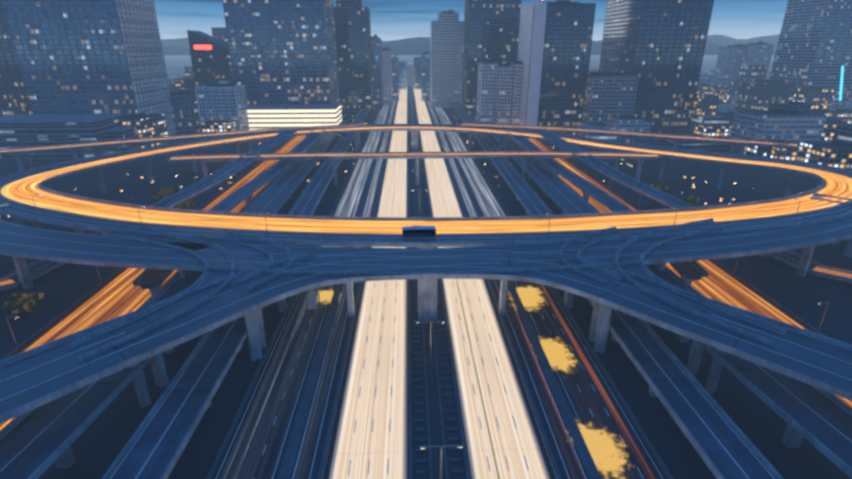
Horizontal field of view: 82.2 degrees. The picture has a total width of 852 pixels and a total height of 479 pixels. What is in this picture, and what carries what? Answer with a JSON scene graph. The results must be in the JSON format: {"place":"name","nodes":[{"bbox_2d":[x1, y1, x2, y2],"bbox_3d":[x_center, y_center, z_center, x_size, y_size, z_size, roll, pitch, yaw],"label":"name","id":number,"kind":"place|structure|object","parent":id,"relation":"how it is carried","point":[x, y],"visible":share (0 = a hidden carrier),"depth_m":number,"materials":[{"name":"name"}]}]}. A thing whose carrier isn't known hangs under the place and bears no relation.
{"place":"outdoors","nodes":[
{"label":"outdoors","id":0,"kind":"place"},
{"bbox_2d":[0,123,369,170],"bbox_3d":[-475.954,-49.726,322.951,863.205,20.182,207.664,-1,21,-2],"label":"cross road","id":1,"kind":"structure","parent":0,"point":[18,152],"depth_m":357.30,"materials":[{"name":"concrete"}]},
{"bbox_2d":[399,61,405,88],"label":"tower","id":2,"kind":"structure","parent":0,"point":[402,74],"depth_m":1050.77,"materials":[{"name":"blue glass"}]},
{"bbox_2d":[406,66,413,86],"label":"tower","id":3,"kind":"structure","parent":0,"point":[410,74],"depth_m":1102.98,"materials":[{"name":"blue"}]},
{"bbox_2d":[414,57,420,88],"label":"tower","id":4,"kind":"structure","parent":0,"point":[417,72],"depth_m":1048.86,"materials":[{"name":"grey glass"}]},
{"bbox_2d":[421,51,429,100],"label":"tower","id":5,"kind":"structure","parent":0,"point":[425,75],"depth_m":806.58,"materials":[{"name":"blue glass"}]},
{"bbox_2d":[0,55,851,478],"bbox_3d":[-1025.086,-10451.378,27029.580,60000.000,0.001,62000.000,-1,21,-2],"label":"ground","id":6,"kind":"structure","parent":0,"point":[100,441],"depth_m":168.35,"materials":[{"name":"asphalt"}]},
{"bbox_2d":[0,201,11,208],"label":"loop ramp","id":7,"kind":"structure","parent":6,"relation":"on","point":[4,204],"depth_m":207.77,"materials":[{"name":"blue asphalt"}]},
{"bbox_2d":[0,276,18,291],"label":"road","id":8,"kind":"structure","parent":6,"relation":"on","point":[7,283],"depth_m":175.85,"materials":[{"name":"orange asphalt"}]},
{"bbox_2d":[0,0,32,116],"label":"tower","id":9,"kind":"structure","parent":6,"relation":"on","point":[14,98],"depth_m":474.64,"materials":[{"name":"blue glass"}]},
{"bbox_2d":[0,114,125,158],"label":"building","id":10,"kind":"structure","parent":6,"relation":"on","point":[25,130],"depth_m":382.04,"materials":[{"name":"concrete"}]},
{"bbox_2d":[1,0,175,135],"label":"tower","id":11,"kind":"structure","parent":6,"relation":"on","point":[90,56],"depth_m":411.32,"materials":[{"name":"blue glass"}]},
{"bbox_2d":[103,126,140,152],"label":"block","id":12,"kind":"structure","parent":6,"relation":"on","point":[123,133],"depth_m":397.07,"materials":[{"name":"concrete"}]},
{"bbox_2d":[64,225,235,387],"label":"elevated road ramp","id":13,"kind":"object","parent":6,"relation":"on","point":[149,319],"visible":0.85,"depth_m":127.20,"materials":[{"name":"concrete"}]},
{"bbox_2d":[6,130,298,283],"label":"road","id":14,"kind":"structure","parent":6,"relation":"on","point":[38,268],"depth_m":258.53,"materials":[{"name":"blue asphalt"}]},
{"bbox_2d":[0,119,348,478],"bbox_3d":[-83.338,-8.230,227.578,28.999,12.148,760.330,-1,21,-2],"label":"viaduct","id":15,"kind":"object","parent":6,"relation":"on","point":[36,443],"visible":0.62,"depth_m":101.33,"materials":[{"name":"concrete"}]},
{"bbox_2d":[169,88,200,134],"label":"block","id":16,"kind":"structure","parent":6,"relation":"on","point":[184,107],"depth_m":490.36,"materials":[{"name":"blue glass"}]},
{"bbox_2d":[187,30,232,86],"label":"tower","id":17,"kind":"structure","parent":6,"relation":"on","point":[213,65],"depth_m":597.44,"materials":[{"name":"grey glass"}]},
{"bbox_2d":[194,45,211,49],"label":"red sign","id":18,"kind":"object","parent":17,"relation":"attached to","point":[202,47],"visible":1,"depth_m":590.16,"materials":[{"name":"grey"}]},
{"bbox_2d":[195,81,248,130],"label":"block","id":19,"kind":"structure","parent":6,"relation":"on","point":[223,100],"depth_m":480.97,"materials":[{"name":"blue glass"}]},
{"bbox_2d":[132,128,325,296],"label":"road","id":20,"kind":"structure","parent":6,"relation":"on","point":[152,280],"depth_m":257.00,"materials":[{"name":"blue asphalt"}]},
{"bbox_2d":[102,108,369,478],"bbox_3d":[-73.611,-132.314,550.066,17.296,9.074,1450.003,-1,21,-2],"label":"viaduct","id":21,"kind":"object","parent":6,"relation":"on","point":[155,445],"visible":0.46,"depth_m":110.23,"materials":[{"name":"concrete"}]},
{"bbox_2d":[222,0,339,104],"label":"tower","id":22,"kind":"structure","parent":6,"relation":"on","point":[282,52],"depth_m":515.38,"materials":[{"name":"blue glass"}]},
{"bbox_2d":[247,103,342,129],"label":"parking garage","id":23,"kind":"structure","parent":6,"relation":"on","point":[275,116],"depth_m":513.98,"materials":[{"name":"concrete"}]},
{"bbox_2d":[1,182,699,316],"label":"street trees","id":24,"kind":"object","parent":6,"relation":"on","point":[17,304],"visible":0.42,"depth_m":159.46,"materials":[{"name":"brown plant"}]},
{"bbox_2d":[334,0,373,114],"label":"tower","id":25,"kind":"structure","parent":6,"relation":"on","point":[353,41],"depth_m":624.00,"materials":[{"name":"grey glass"}]},
{"bbox_2d":[371,34,382,109],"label":"tower","id":26,"kind":"structure","parent":6,"relation":"on","point":[376,51],"depth_m":680.82,"materials":[{"name":"blue glass"}]},
{"bbox_2d":[382,46,391,105],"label":"tower","id":27,"kind":"structure","parent":6,"relation":"on","point":[387,75],"depth_m":739.13,"materials":[{"name":"blue"}]},
{"bbox_2d":[391,55,398,100],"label":"tower","id":28,"kind":"structure","parent":6,"relation":"on","point":[395,76],"depth_m":807.03,"materials":[{"name":"blue glass"}]},
{"bbox_2d":[167,151,661,185],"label":"overpass","id":29,"kind":"object","parent":6,"relation":"on","point":[417,156],"visible":0.92,"depth_m":304.23,"materials":[{"name":"concrete"}]},
{"bbox_2d":[0,124,851,257],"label":"circular overpass","id":30,"kind":"object","parent":6,"relation":"on","point":[77,213],"visible":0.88,"depth_m":195.45,"materials":[{"name":"concrete"}]},
{"bbox_2d":[402,225,435,236],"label":"bus","id":31,"kind":"object","parent":30,"relation":"on","point":[415,230],"visible":1,"depth_m":172.97,"materials":[{"name":"blue paint"}]},
{"bbox_2d":[0,220,851,400],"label":"ramp","id":32,"kind":"structure","parent":6,"relation":"on","point":[820,361],"depth_m":144.87,"materials":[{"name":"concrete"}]},
{"bbox_2d":[558,227,629,284],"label":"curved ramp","id":33,"kind":"structure","parent":32,"relation":"on","point":[599,274],"depth_m":159.02,"materials":[{"name":"blue asphalt"}]},
{"bbox_2d":[0,194,851,423],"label":"ramp","id":34,"kind":"structure","parent":6,"relation":"on","point":[36,377],"depth_m":135.53,"materials":[{"name":"concrete"}]},
{"bbox_2d":[214,231,292,290],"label":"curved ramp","id":35,"kind":"structure","parent":34,"relation":"on","point":[252,280],"depth_m":155.97,"materials":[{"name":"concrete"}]},
{"bbox_2d":[206,87,673,478],"bbox_3d":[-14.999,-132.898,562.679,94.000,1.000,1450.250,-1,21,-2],"label":"highway","id":36,"kind":"structure","parent":6,"relation":"on","point":[368,390],"depth_m":128.31,"materials":[{"name":"asphalt"}]},
{"bbox_2d":[308,292,319,309],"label":"box truck","id":37,"kind":"object","parent":36,"relation":"on","point":[314,298],"visible":0.98,"depth_m":162.83,"materials":[{"name":"white paint"}]},
{"bbox_2d":[6,82,828,478],"bbox_3d":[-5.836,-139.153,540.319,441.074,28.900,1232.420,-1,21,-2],"label":"street lamps","id":38,"kind":"object","parent":36,"relation":"on","point":[416,322],"visible":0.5,"depth_m":166.96,"materials":[{"name":"silver metal"}]},
{"bbox_2d":[244,278,611,360],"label":"support pillars","id":39,"kind":"structure","parent":36,"relation":"on","point":[427,298],"depth_m":151.24,"materials":[{"name":"concrete"}]},
{"bbox_2d":[317,285,633,478],"bbox_3d":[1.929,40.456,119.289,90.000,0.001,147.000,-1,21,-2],"label":"trees","id":40,"kind":"object","parent":36,"relation":"on","point":[607,455],"visible":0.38,"depth_m":112.50,"materials":[{"name":"yellow plant"}]},
{"bbox_2d":[430,10,463,106],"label":"tower","id":41,"kind":"structure","parent":6,"relation":"on","point":[446,52],"depth_m":708.01,"materials":[{"name":"blue"}]},
{"bbox_2d":[164,27,772,87],"bbox_3d":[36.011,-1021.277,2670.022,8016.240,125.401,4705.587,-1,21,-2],"label":"distant city","id":42,"kind":"object","parent":6,"relation":"on","point":[219,33],"visible":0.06,"depth_m":777.14,"materials":[{"name":"blue glass"}]},
{"bbox_2d":[168,65,797,109],"bbox_3d":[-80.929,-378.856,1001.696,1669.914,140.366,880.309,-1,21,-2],"label":"skyline","id":43,"kind":"object","parent":6,"relation":"on","point":[754,87],"visible":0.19,"depth_m":646.64,"materials":[{"name":"blue glass"}]},
{"bbox_2d":[118,79,851,186],"bbox_3d":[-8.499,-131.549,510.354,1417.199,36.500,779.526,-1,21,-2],"label":"buildings","id":44,"kind":"structure","parent":6,"relation":"on","point":[815,123],"depth_m":410.29,"materials":[{"name":"blue glass"}]},
{"bbox_2d":[476,58,497,123],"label":"tower","id":45,"kind":"structure","parent":6,"relation":"on","point":[487,90],"depth_m":521.43,"materials":[{"name":"blue glass"}]},
{"bbox_2d":[462,0,521,113],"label":"tower","id":46,"kind":"structure","parent":6,"relation":"on","point":[491,28],"depth_m":618.06,"materials":[{"name":"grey glass"}]},
{"bbox_2d":[495,61,514,124],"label":"tower","id":47,"kind":"structure","parent":6,"relation":"on","point":[505,80],"depth_m":514.85,"materials":[{"name":"blue glass"}]},
{"bbox_2d":[510,61,523,124],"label":"tower","id":48,"kind":"structure","parent":6,"relation":"on","point":[517,91],"depth_m":508.70,"materials":[{"name":"grey"}]},
{"bbox_2d":[517,0,595,133],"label":"tower","id":49,"kind":"structure","parent":6,"relation":"on","point":[554,44],"depth_m":476.86,"materials":[{"name":"blue glass"}]},
{"bbox_2d":[575,125,616,147],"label":"block","id":50,"kind":"structure","parent":6,"relation":"on","point":[605,137],"depth_m":440.28,"materials":[{"name":"concrete"}]},
{"bbox_2d":[503,127,708,284],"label":"road","id":51,"kind":"structure","parent":6,"relation":"on","point":[689,272],"depth_m":258.33,"materials":[{"name":"blue asphalt"}]},
{"bbox_2d":[582,70,638,124],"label":"office building","id":52,"kind":"structure","parent":6,"relation":"on","point":[609,94],"depth_m":473.20,"materials":[{"name":"blue"}]},
{"bbox_2d":[449,101,783,478],"bbox_3d":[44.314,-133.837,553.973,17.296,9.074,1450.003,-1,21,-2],"label":"viaduct","id":53,"kind":"object","parent":6,"relation":"on","point":[721,443],"visible":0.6,"depth_m":111.95,"materials":[{"name":"concrete"}]},
{"bbox_2d":[599,0,713,133],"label":"tower","id":54,"kind":"structure","parent":6,"relation":"on","point":[657,47],"depth_m":479.56,"materials":[{"name":"blue glass"}]},
{"bbox_2d":[491,134,851,478],"bbox_3d":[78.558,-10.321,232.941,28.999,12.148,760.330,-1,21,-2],"label":"viaduct","id":55,"kind":"object","parent":6,"relation":"on","point":[819,419],"visible":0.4,"depth_m":106.88,"materials":[{"name":"concrete"}]},
{"bbox_2d":[529,128,819,271],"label":"road","id":56,"kind":"structure","parent":6,"relation":"on","point":[791,258],"depth_m":264.16,"materials":[{"name":"blue asphalt"}]},
{"bbox_2d":[614,218,786,375],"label":"elevated ramp","id":57,"kind":"structure","parent":6,"relation":"on","point":[695,305],"depth_m":133.44,"materials":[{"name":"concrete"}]},
{"bbox_2d":[690,110,734,127],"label":"block","id":58,"kind":"structure","parent":6,"relation":"on","point":[707,119],"depth_m":521.52,"materials":[{"name":"concrete"}]},
{"bbox_2d":[712,44,745,84],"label":"tower","id":59,"kind":"structure","parent":6,"relation":"on","point":[730,59],"depth_m":809.19,"materials":[{"name":"blue glass"}]},
{"bbox_2d":[741,41,774,78],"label":"tower","id":60,"kind":"structure","parent":6,"relation":"on","point":[759,52],"depth_m":788.79,"materials":[{"name":"blue glass"}]},
{"bbox_2d":[769,0,851,100],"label":"tower","id":61,"kind":"structure","parent":6,"relation":"on","point":[814,47],"depth_m":612.24,"materials":[{"name":"blue glass"}]},
{"bbox_2d":[839,66,843,100],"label":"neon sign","id":62,"kind":"object","parent":61,"relation":"attached to","point":[841,82],"visible":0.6,"depth_m":615.64,"materials":[{"name":"teal plastic"}]},
{"bbox_2d":[809,264,851,283],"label":"road","id":63,"kind":"structure","parent":6,"relation":"on","point":[833,273],"depth_m":183.49,"materials":[{"name":"orange asphalt"}]},
{"bbox_2d":[810,193,851,243],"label":"elevated road","id":64,"kind":"structure","parent":6,"relation":"on","point":[817,196],"depth_m":216.34,"materials":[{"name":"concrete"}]},
{"bbox_2d":[0,135,851,429],"bbox_3d":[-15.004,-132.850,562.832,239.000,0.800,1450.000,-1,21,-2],"label":"frontage roads","id":65,"kind":"structure","parent":0,"point":[116,293],"depth_m":174.31,"materials":[{"name":"orange asphalt"}]},
{"bbox_2d":[161,34,779,54],"bbox_3d":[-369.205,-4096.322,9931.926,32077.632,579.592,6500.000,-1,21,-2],"label":"mountains","id":66,"kind":"structure","parent":0,"point":[406,46],"depth_m":8138.57,"materials":[{"name":"blue"}]},
{"bbox_2d":[154,0,787,40],"label":"sky","id":67,"kind":"structure","parent":0,"point":[391,20],"materials":[{"name":"blue"}]},
{"bbox_2d":[459,123,797,160],"bbox_3d":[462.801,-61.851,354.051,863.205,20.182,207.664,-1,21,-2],"label":"cross road","id":68,"kind":"structure","parent":0,"point":[677,138],"depth_m":379.96,"materials":[{"name":"concrete"}]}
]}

